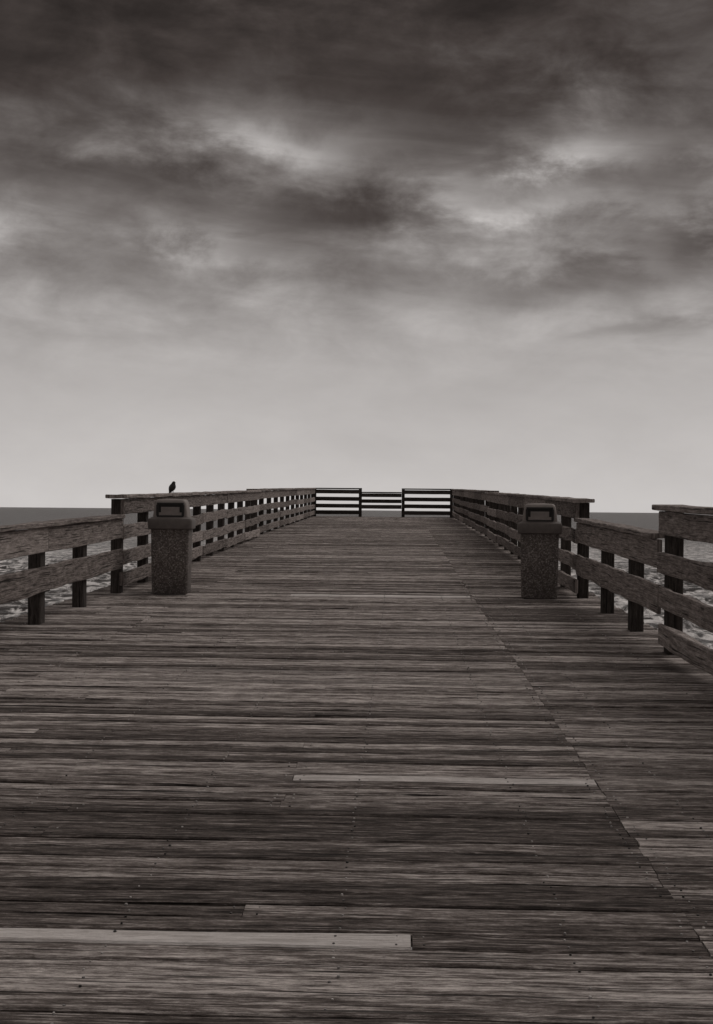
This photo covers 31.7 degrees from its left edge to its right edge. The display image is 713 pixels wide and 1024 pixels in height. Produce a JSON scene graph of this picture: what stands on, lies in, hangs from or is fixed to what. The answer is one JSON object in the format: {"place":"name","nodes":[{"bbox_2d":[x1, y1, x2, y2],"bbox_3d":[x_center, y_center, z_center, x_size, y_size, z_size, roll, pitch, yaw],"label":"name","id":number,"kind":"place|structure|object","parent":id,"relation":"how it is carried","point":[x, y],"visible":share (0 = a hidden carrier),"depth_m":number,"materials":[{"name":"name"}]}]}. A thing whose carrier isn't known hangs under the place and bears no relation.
{"place":"outdoors","nodes":[
{"label":"outdoors","id":0,"kind":"place"},
{"bbox_2d":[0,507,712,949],"bbox_3d":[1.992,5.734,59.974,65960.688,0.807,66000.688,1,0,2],"label":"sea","id":1,"kind":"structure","parent":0,"point":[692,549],"depth_m":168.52,"materials":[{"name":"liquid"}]},
{"bbox_2d":[0,516,712,1023],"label":"wooden pier","id":2,"kind":"structure","parent":1,"relation":"in","point":[364,770],"depth_m":4.82,"materials":[{"name":"wood"}]},
{"bbox_2d":[0,488,315,624],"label":"wooden railing","id":3,"kind":"object","parent":2,"relation":"attached to","point":[38,578],"visible":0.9,"depth_m":13.70,"materials":[{"name":"wood"}]},
{"bbox_2d":[169,481,175,492],"bbox_3d":[-2.493,-0.335,16.997,0.103,0.165,0.102,0,0,-3],"label":"bird","id":4,"kind":"object","parent":3,"relation":"on","point":[172,486],"visible":1,"depth_m":16.96},
{"bbox_2d":[147,499,195,594],"bbox_3d":[-2.034,0.376,13.828,0.486,1.043,0.486,0,0,-2],"label":"trash can","id":5,"kind":"object","parent":2,"relation":"on","point":[171,524],"visible":1,"depth_m":13.63,"materials":[{"name":"concrete"}]},
{"bbox_2d":[314,488,452,517],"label":"wooden railing","id":6,"kind":"object","parent":2,"relation":"attached to","point":[360,506],"visible":0.9,"depth_m":48.77,"materials":[{"name":"black wood"}]},
{"bbox_2d":[517,503,561,598],"bbox_3d":[1.992,0.420,13.641,0.479,1.027,0.479,1,0,9],"label":"trash can","id":7,"kind":"object","parent":2,"relation":"on","point":[539,527],"visible":1,"depth_m":13.44,"materials":[{"name":"concrete"}]},
{"bbox_2d":[451,489,712,674],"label":"wooden railing","id":8,"kind":"object","parent":2,"relation":"attached to","point":[496,516],"visible":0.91,"depth_m":10.51,"materials":[{"name":"wood"}]},
{"bbox_2d":[0,0,712,512],"label":"sky","id":9,"kind":"structure","parent":0,"point":[368,245],"materials":[{"name":"grey"}]}
]}

